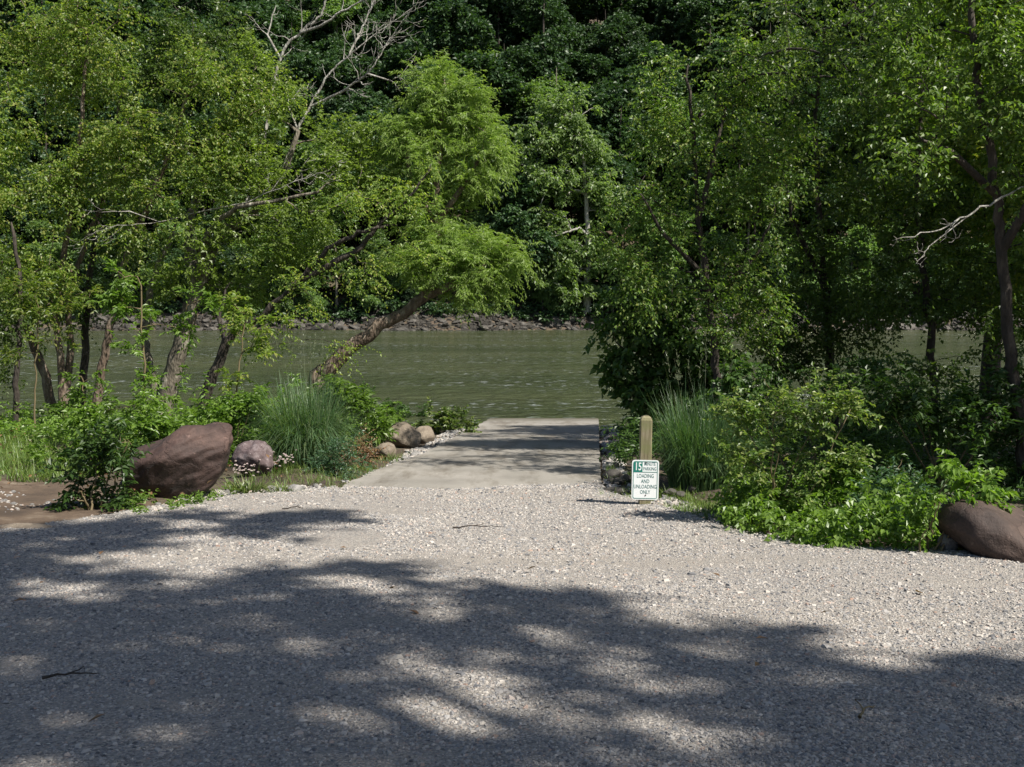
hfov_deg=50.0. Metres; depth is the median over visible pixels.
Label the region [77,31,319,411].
birch tree
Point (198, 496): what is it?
ground cover
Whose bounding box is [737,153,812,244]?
hill tree
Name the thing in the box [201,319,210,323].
bank rock
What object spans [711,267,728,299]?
riverside bush
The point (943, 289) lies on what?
riverside bush
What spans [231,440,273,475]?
boulder
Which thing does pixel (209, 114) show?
hill tree
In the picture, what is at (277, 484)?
strap leaf plant
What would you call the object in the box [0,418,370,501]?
leaf litter
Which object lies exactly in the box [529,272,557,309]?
riverside bush
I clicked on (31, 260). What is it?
birch tree
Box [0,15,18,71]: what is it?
hill tree
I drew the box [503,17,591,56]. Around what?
hill tree
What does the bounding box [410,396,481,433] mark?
shrub
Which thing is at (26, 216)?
hill tree
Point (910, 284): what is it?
riverside bush
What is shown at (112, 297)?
sapling
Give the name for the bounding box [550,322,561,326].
bank rock
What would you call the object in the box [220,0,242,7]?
hill tree
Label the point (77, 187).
hill tree
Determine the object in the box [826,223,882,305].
riverside tree
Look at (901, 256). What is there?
riverside tree
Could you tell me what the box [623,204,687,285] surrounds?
riverside tree
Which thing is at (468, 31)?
hill tree
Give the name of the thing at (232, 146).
hill tree
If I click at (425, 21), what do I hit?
hill tree
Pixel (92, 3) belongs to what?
hill tree
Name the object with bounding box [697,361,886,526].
shrub
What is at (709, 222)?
hill tree
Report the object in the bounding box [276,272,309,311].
riverside bush
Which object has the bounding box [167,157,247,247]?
hill tree
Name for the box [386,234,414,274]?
riverside bush
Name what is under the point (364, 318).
bank rock
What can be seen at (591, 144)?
sycamore tree
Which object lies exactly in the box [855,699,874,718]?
stick
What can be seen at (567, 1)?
hill tree
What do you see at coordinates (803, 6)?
hill tree
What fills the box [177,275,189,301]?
riverside bush
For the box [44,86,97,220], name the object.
hill tree
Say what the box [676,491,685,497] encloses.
rock
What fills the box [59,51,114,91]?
hill tree
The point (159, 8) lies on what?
hill tree
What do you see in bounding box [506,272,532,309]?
riverside bush
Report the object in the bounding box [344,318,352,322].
bank rock
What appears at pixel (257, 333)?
sapling
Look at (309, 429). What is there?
grass clump
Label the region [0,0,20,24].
hill tree
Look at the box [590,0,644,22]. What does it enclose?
hill tree
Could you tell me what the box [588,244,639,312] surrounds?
riverside tree
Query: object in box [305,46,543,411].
willow tree
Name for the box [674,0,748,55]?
hill tree
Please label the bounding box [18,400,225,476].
shrub
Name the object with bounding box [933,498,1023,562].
boulder
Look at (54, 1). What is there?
hill tree
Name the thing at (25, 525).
rock
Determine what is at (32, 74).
hill tree
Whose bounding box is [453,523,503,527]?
stick
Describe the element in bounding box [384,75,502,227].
hill tree
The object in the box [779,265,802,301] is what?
riverside bush
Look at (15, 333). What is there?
birch tree
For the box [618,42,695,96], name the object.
hill tree
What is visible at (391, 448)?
rock
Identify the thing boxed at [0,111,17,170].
hill tree
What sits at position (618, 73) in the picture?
hill tree
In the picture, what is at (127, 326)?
bank rock
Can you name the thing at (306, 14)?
hill tree
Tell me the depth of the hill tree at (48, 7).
126.20 m
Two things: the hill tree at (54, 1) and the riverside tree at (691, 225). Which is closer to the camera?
the riverside tree at (691, 225)
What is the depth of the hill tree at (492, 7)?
128.16 m
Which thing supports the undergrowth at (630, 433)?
on the ground at (628, 468)
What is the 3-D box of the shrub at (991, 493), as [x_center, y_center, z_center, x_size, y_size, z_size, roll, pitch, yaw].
[3.753,1.058,9.242,1.010,1.025,0.571,0,5,0]
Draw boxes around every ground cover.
[108,478,242,513]
[705,456,952,549]
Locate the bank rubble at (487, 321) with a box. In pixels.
[1,299,1023,330]
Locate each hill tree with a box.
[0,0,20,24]
[0,0,66,69]
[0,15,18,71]
[0,30,70,85]
[0,48,28,73]
[0,66,66,158]
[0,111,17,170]
[0,155,22,173]
[0,168,76,250]
[4,4,73,92]
[8,87,78,203]
[25,70,63,138]
[42,0,83,40]
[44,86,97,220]
[56,118,143,233]
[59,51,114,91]
[60,149,114,219]
[66,12,99,45]
[74,0,103,47]
[77,61,143,171]
[79,85,133,180]
[89,90,187,222]
[90,0,160,78]
[110,7,160,48]
[114,0,165,56]
[114,53,222,200]
[129,112,223,208]
[145,7,220,93]
[148,147,203,247]
[160,0,226,22]
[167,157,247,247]
[182,19,231,124]
[196,1,283,96]
[201,84,236,166]
[212,103,280,166]
[212,108,313,243]
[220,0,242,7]
[224,103,308,231]
[226,56,305,159]
[230,0,294,48]
[235,0,300,53]
[247,50,293,103]
[264,90,314,203]
[269,138,364,268]
[271,23,314,102]
[279,48,339,200]
[281,142,361,226]
[291,9,325,54]
[293,0,373,33]
[295,0,315,44]
[302,0,369,58]
[302,94,348,177]
[309,36,354,97]
[310,81,348,130]
[311,0,365,54]
[311,53,402,103]
[311,108,433,237]
[316,85,406,226]
[347,4,416,98]
[349,10,382,91]
[355,0,395,27]
[366,18,416,87]
[373,39,439,143]
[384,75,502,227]
[391,0,428,39]
[402,58,504,216]
[405,0,501,59]
[405,45,453,104]
[417,8,461,27]
[418,0,488,34]
[423,0,504,113]
[452,49,529,211]
[455,0,547,59]
[457,45,508,96]
[464,134,527,226]
[480,2,535,42]
[492,42,544,144]
[495,0,591,90]
[497,0,578,52]
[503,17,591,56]
[505,67,595,205]
[505,106,586,210]
[508,162,576,246]
[547,78,648,236]
[557,49,614,89]
[560,0,583,14]
[567,0,620,49]
[567,3,591,25]
[567,103,677,250]
[584,31,612,71]
[585,11,637,86]
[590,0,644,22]
[592,64,651,159]
[596,0,644,54]
[603,25,648,71]
[606,76,682,187]
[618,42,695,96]
[627,0,673,45]
[632,11,655,27]
[644,66,692,155]
[650,91,713,198]
[652,0,699,62]
[663,135,733,270]
[667,2,732,55]
[670,0,750,96]
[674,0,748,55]
[684,36,748,162]
[700,70,781,175]
[705,108,765,236]
[718,0,777,41]
[729,51,776,166]
[734,0,798,54]
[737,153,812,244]
[754,135,798,216]
[755,23,833,138]
[771,78,839,196]
[777,82,852,227]
[779,16,815,41]
[789,0,822,42]
[800,36,854,180]
[801,92,940,269]
[819,0,882,69]
[819,131,897,227]
[820,0,898,67]
[833,38,878,118]
[864,114,951,280]
[867,4,932,95]
[919,4,981,79]
[934,113,974,215]
[942,137,1015,198]
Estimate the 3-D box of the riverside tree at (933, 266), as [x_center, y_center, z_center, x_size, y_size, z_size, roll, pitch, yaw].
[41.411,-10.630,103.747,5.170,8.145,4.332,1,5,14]
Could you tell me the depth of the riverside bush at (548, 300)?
103.58 m
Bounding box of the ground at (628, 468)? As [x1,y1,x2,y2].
[0,427,1023,549]
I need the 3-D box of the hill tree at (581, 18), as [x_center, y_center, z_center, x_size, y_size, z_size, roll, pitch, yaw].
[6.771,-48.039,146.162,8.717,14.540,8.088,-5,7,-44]
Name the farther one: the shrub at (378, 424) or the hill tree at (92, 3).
the hill tree at (92, 3)
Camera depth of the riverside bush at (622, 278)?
102.59 m
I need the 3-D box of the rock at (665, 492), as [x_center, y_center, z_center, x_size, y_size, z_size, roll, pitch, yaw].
[1.900,1.325,13.252,0.182,0.122,0.160,-3,6,-32]
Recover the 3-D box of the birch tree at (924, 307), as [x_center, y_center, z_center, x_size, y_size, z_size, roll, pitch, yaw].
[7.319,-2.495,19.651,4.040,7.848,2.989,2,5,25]
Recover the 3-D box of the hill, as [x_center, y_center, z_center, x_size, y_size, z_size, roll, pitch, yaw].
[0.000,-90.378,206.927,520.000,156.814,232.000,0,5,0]
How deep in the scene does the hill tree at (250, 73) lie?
120.87 m
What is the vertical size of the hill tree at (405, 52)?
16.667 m
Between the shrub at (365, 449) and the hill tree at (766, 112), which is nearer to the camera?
the shrub at (365, 449)
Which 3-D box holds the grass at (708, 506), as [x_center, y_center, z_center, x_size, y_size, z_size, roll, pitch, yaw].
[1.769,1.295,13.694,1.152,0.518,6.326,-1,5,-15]
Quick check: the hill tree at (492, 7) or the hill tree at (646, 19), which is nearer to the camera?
the hill tree at (492, 7)
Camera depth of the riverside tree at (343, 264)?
103.70 m
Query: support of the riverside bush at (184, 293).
on the hill
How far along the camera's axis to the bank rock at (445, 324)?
101.16 m
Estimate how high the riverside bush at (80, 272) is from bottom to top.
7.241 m
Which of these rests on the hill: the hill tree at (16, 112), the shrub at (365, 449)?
the hill tree at (16, 112)
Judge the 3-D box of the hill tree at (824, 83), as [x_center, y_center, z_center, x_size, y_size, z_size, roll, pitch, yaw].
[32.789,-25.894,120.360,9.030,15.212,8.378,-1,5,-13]
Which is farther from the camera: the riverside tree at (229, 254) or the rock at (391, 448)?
the riverside tree at (229, 254)
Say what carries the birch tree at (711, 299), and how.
on the ground at (628, 468)
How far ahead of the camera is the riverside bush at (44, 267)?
103.23 m
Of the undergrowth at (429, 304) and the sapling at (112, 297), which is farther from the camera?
the undergrowth at (429, 304)
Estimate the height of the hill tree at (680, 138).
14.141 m
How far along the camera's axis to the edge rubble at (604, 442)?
14.54 m
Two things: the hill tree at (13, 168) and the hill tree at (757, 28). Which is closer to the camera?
the hill tree at (13, 168)
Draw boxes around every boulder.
[119,422,232,498]
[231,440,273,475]
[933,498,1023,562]
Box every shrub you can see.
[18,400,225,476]
[35,413,154,511]
[36,362,184,421]
[177,382,289,464]
[301,373,400,454]
[301,430,375,479]
[338,423,388,468]
[347,381,427,415]
[353,401,406,441]
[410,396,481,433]
[686,352,770,452]
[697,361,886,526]
[745,348,929,458]
[802,457,880,514]
[828,347,1023,491]
[840,455,947,525]
[894,448,1018,552]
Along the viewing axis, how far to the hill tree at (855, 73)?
122.96 m
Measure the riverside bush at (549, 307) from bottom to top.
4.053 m
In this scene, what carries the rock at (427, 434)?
on the ground at (628, 468)
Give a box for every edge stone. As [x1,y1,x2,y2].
[597,456,608,461]
[611,487,622,494]
[613,476,624,484]
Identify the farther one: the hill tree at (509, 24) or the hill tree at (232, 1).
the hill tree at (232, 1)
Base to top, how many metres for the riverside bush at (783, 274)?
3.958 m
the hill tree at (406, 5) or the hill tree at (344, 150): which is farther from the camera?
the hill tree at (406, 5)
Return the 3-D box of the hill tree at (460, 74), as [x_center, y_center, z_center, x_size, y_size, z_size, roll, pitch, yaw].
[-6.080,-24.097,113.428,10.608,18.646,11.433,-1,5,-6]
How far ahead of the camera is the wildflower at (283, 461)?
15.68 m
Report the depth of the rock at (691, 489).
13.51 m
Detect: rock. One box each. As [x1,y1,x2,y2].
[0,523,51,527]
[98,315,107,321]
[124,323,135,329]
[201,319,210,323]
[287,484,302,490]
[311,323,328,329]
[333,317,345,327]
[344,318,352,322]
[360,316,369,321]
[374,442,395,458]
[385,422,420,447]
[394,327,408,330]
[408,319,418,322]
[415,426,434,443]
[437,318,445,322]
[442,321,448,326]
[479,325,488,330]
[530,323,540,327]
[548,316,562,322]
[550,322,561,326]
[566,316,578,321]
[603,469,622,478]
[604,487,626,491]
[621,474,631,482]
[661,488,675,496]
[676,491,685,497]
[683,484,695,493]
[900,323,912,329]
[937,533,958,550]
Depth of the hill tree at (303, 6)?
149.85 m
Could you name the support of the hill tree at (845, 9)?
on the hill
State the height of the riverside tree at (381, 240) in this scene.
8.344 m
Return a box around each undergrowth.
[0,144,1023,326]
[0,362,414,466]
[599,391,1023,510]
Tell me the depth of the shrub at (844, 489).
10.95 m
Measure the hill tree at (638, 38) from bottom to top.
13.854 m
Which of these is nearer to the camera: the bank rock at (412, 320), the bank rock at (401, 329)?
the bank rock at (401, 329)
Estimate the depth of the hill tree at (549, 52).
120.91 m
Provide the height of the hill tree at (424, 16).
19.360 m
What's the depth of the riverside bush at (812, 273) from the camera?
104.09 m
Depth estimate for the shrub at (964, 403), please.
13.55 m
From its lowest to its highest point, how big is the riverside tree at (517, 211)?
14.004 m
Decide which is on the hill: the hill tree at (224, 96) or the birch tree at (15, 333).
the hill tree at (224, 96)
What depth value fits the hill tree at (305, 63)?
121.32 m
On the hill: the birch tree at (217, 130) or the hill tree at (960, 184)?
the hill tree at (960, 184)
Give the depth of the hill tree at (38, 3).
135.93 m
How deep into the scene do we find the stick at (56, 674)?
5.56 m
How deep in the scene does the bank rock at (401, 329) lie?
100.05 m
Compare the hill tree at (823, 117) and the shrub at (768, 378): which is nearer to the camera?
the shrub at (768, 378)
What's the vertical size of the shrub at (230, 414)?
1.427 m
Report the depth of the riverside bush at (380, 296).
103.65 m
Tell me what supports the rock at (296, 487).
on the ground at (628, 468)
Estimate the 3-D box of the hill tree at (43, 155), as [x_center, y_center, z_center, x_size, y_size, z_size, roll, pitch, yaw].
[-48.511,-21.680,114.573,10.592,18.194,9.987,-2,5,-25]
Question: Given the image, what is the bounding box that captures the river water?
[0,330,1023,430]
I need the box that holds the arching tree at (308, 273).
[197,152,449,412]
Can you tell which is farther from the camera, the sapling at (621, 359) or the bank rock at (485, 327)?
the bank rock at (485, 327)
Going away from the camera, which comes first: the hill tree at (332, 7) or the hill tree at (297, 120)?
the hill tree at (297, 120)
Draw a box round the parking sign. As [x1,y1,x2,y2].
[631,416,658,503]
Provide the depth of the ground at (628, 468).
15.59 m
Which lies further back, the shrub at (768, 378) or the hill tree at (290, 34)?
the hill tree at (290, 34)
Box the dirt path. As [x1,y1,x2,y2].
[0,478,151,528]
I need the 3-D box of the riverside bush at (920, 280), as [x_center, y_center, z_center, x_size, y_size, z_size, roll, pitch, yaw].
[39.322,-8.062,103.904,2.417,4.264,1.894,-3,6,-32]
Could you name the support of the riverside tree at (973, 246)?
on the hill
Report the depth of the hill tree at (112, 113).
111.47 m
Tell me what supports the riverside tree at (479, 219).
on the hill
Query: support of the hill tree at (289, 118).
on the hill
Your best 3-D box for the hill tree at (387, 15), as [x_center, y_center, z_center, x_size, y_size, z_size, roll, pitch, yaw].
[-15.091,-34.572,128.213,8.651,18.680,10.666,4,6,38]
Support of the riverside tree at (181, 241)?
on the hill
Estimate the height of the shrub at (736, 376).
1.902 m
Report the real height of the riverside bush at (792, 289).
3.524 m
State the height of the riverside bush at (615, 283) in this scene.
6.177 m
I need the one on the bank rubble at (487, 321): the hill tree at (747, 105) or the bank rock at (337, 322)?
the bank rock at (337, 322)
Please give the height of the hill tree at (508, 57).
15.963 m
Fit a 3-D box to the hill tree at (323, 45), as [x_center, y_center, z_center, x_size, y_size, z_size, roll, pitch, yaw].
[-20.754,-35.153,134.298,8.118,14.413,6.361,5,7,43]
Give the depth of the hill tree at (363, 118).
107.23 m
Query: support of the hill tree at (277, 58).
on the hill
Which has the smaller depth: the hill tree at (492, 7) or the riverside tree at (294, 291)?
the riverside tree at (294, 291)
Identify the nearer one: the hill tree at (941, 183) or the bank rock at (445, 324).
the bank rock at (445, 324)
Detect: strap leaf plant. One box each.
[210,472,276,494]
[254,480,303,491]
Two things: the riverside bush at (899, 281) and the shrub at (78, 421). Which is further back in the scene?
the riverside bush at (899, 281)
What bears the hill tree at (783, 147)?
on the hill
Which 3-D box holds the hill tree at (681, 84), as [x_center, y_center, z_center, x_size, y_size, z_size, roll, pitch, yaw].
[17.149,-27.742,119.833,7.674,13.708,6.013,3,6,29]
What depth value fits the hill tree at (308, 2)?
145.08 m
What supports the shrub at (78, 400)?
on the ground at (628, 468)
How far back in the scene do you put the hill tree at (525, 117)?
112.24 m
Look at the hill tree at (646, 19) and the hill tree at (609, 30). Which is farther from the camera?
the hill tree at (646, 19)
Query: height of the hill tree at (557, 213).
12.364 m
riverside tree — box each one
[0,169,28,311]
[22,217,69,273]
[48,234,91,297]
[83,175,157,272]
[147,193,202,267]
[181,202,252,304]
[225,231,279,299]
[268,237,327,298]
[297,189,362,313]
[357,226,400,307]
[404,199,450,299]
[459,210,505,288]
[475,168,565,308]
[535,230,585,303]
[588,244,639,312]
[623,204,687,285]
[666,176,728,293]
[693,162,796,290]
[779,229,836,302]
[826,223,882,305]
[870,222,924,283]
[926,228,976,295]
[966,183,1022,264]
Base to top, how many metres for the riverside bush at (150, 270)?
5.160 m
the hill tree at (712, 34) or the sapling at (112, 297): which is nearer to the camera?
the sapling at (112, 297)
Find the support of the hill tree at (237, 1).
on the hill
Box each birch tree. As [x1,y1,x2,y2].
[0,0,193,418]
[0,57,128,422]
[0,222,68,420]
[29,0,257,409]
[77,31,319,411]
[568,26,840,399]
[622,0,966,444]
[808,25,1023,452]
[826,0,1023,491]
[928,29,1023,374]
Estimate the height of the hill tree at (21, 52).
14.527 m
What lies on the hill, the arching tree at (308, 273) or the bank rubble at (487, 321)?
the bank rubble at (487, 321)
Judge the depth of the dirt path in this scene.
12.52 m
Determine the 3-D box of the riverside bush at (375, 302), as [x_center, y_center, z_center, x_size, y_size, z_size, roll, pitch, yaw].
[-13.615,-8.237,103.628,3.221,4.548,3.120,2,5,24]
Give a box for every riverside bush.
[30,254,53,310]
[64,244,109,293]
[79,251,112,308]
[98,265,116,290]
[139,255,176,292]
[139,264,175,307]
[165,247,183,300]
[174,281,188,300]
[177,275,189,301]
[234,284,256,313]
[238,263,274,292]
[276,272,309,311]
[297,275,329,310]
[342,250,378,292]
[350,271,380,309]
[351,269,378,304]
[352,275,381,314]
[368,286,385,302]
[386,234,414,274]
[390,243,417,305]
[397,281,417,303]
[492,266,514,307]
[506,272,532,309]
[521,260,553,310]
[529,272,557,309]
[531,277,555,309]
[547,285,575,315]
[551,276,562,302]
[578,268,595,285]
[591,270,610,309]
[600,280,639,311]
[610,271,639,308]
[612,265,640,286]
[634,250,672,291]
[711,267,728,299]
[741,251,763,282]
[751,250,790,291]
[767,271,794,298]
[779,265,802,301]
[780,277,797,298]
[795,259,820,305]
[829,250,862,282]
[858,260,878,300]
[873,252,912,300]
[902,278,916,307]
[916,277,935,302]
[930,252,965,301]
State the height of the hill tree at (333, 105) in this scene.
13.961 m
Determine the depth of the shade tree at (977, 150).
21.02 m
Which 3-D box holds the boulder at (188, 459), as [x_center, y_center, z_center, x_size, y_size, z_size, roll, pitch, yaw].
[-4.052,0.989,13.223,1.371,1.036,1.082,0,5,0]
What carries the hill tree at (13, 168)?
on the hill
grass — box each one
[0,421,90,481]
[222,450,411,492]
[605,462,768,533]
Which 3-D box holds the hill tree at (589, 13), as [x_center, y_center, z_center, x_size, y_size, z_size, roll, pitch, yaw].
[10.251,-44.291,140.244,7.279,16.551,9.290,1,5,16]
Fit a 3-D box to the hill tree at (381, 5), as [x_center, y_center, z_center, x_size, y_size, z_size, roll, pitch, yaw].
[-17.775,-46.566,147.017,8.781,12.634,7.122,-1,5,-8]
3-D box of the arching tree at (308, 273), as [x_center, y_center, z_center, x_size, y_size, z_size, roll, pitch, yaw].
[-4.392,-1.761,23.986,6.028,6.342,2.457,1,5,10]
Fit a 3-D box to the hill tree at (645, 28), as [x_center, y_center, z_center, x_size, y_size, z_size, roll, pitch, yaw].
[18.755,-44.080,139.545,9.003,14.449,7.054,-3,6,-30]
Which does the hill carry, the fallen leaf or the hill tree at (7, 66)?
the hill tree at (7, 66)
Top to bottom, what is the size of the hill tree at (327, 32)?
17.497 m
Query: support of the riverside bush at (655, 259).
on the hill
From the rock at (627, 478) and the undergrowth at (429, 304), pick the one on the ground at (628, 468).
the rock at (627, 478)
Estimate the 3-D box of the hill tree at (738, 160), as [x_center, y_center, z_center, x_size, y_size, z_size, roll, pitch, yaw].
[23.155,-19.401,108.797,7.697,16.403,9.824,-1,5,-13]
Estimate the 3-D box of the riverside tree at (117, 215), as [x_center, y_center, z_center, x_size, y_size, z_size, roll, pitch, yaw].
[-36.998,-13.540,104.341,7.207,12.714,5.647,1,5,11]
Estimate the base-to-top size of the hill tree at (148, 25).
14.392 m
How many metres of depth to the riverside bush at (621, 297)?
102.67 m
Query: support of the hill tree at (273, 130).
on the hill
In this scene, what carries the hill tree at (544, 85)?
on the hill
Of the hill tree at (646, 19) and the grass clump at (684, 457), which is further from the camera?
the hill tree at (646, 19)
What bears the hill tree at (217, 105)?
on the hill
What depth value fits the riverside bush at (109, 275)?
103.30 m
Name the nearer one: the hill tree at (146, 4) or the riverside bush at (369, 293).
the riverside bush at (369, 293)
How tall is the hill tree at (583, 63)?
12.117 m
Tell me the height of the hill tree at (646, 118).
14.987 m
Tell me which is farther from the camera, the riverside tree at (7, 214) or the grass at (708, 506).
the riverside tree at (7, 214)
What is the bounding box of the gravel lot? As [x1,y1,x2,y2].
[0,486,1023,766]
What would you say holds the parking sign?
on the ground at (628, 468)
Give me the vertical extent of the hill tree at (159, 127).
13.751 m
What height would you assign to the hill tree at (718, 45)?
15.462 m
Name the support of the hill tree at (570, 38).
on the hill
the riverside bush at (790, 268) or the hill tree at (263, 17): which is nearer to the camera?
the riverside bush at (790, 268)
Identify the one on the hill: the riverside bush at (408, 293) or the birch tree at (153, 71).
the riverside bush at (408, 293)
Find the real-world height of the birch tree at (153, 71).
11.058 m
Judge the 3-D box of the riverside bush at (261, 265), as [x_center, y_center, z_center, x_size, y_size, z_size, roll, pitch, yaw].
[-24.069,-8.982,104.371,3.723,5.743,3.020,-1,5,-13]
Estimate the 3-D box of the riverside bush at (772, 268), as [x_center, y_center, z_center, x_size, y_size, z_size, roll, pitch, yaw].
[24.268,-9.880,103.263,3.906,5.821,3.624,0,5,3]
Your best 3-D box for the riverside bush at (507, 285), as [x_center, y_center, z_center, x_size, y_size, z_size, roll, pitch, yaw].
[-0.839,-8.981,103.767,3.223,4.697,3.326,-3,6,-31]
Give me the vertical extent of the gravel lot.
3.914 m
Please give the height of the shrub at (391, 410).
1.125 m
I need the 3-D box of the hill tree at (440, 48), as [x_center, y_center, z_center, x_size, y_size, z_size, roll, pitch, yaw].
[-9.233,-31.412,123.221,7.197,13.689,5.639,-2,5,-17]
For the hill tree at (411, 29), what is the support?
on the hill
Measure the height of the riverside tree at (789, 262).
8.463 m
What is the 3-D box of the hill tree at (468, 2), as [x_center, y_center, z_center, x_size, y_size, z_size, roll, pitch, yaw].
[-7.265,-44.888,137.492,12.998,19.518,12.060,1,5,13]
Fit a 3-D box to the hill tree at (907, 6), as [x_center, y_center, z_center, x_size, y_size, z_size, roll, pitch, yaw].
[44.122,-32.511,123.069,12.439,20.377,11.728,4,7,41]
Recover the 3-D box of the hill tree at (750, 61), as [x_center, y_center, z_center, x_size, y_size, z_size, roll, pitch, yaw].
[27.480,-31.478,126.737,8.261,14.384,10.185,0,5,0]
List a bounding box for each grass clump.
[233,326,391,468]
[615,338,788,492]
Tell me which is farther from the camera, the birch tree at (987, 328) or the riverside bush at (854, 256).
the riverside bush at (854, 256)
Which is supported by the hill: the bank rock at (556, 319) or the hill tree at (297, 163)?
the hill tree at (297, 163)
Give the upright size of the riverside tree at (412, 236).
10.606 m
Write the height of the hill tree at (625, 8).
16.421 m
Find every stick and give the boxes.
[42,666,97,679]
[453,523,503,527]
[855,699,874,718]
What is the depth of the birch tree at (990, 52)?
12.98 m
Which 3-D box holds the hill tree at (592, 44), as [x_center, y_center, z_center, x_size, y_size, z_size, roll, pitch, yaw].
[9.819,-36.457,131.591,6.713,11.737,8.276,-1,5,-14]
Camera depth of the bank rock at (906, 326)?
101.98 m
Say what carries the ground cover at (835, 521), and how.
on the ground at (628, 468)
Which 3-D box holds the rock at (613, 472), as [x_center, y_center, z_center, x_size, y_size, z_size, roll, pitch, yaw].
[1.382,1.257,14.976,0.283,0.181,0.222,0,5,0]
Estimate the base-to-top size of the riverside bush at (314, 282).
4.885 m
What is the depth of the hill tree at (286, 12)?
136.13 m
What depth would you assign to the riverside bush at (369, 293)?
103.63 m
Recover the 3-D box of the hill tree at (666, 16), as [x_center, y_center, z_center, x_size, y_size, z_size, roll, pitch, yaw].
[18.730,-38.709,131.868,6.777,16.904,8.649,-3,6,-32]
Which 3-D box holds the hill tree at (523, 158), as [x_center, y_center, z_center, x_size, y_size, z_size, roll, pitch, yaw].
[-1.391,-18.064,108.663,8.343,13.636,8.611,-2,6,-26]
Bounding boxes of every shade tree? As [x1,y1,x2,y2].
[848,0,1023,440]
[1000,6,1023,33]
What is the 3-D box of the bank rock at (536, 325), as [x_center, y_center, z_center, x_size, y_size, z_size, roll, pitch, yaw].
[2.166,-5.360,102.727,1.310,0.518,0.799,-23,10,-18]
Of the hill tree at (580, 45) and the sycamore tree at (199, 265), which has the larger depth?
the hill tree at (580, 45)
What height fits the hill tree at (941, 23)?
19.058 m
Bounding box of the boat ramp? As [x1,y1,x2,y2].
[343,418,601,488]
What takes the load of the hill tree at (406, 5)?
on the hill
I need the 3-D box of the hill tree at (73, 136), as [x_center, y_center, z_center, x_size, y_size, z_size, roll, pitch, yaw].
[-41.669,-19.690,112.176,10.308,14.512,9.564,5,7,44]
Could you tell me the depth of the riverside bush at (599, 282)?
103.62 m
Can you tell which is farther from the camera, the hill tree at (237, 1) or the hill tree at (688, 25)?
the hill tree at (237, 1)
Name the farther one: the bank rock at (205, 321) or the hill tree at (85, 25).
the hill tree at (85, 25)
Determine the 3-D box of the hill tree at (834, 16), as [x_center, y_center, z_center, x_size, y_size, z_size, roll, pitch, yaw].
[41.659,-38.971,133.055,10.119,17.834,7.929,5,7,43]
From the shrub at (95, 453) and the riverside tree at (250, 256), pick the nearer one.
the shrub at (95, 453)
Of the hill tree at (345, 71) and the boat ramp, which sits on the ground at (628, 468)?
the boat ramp
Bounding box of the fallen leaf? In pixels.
[88,714,103,721]
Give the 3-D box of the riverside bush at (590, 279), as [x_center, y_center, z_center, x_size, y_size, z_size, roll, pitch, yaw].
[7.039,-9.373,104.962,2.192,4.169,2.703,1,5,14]
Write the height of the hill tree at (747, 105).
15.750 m
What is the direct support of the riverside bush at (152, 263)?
on the hill
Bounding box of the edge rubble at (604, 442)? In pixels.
[0,425,970,553]
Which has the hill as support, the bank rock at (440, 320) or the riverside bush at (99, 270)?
the riverside bush at (99, 270)
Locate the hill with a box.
[0,0,1021,330]
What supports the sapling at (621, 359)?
on the ground at (628, 468)
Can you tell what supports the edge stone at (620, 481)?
on the ground at (628, 468)
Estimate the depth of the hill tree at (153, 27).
125.83 m
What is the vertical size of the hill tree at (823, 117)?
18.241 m
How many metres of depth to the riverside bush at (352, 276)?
102.90 m
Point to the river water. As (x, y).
(486, 375)
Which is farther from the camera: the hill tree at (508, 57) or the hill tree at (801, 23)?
the hill tree at (801, 23)
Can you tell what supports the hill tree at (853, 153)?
on the hill
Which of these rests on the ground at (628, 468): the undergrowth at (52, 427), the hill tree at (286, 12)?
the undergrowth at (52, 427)
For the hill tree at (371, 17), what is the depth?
136.06 m
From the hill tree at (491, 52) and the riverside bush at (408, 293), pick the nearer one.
the riverside bush at (408, 293)
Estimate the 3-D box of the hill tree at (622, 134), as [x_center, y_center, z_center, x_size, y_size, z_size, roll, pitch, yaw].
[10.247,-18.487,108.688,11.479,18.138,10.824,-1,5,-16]
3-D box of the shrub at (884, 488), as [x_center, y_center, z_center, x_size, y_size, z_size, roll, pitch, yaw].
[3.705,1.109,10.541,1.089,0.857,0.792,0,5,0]
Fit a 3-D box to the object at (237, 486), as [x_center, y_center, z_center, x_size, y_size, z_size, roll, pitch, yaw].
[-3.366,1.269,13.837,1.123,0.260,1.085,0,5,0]
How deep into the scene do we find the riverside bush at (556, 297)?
102.78 m
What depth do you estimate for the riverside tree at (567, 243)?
102.10 m
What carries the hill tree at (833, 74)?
on the hill
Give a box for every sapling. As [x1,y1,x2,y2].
[0,266,104,431]
[85,256,225,414]
[213,290,300,400]
[582,263,744,437]
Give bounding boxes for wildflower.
[233,460,280,484]
[258,449,296,474]
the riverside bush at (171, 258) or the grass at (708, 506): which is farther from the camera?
the riverside bush at (171, 258)
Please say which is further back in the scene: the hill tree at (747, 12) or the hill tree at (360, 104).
the hill tree at (747, 12)
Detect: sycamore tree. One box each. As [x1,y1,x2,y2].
[69,0,428,414]
[504,84,627,315]
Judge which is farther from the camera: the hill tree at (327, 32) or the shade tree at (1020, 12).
the hill tree at (327, 32)
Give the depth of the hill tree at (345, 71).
120.69 m
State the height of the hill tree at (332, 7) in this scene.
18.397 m
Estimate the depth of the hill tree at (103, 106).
118.47 m
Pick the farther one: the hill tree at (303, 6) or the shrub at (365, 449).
the hill tree at (303, 6)
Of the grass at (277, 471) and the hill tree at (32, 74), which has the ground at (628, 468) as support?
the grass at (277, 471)
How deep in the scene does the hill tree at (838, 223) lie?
105.65 m
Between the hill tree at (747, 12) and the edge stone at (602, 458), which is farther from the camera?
the hill tree at (747, 12)

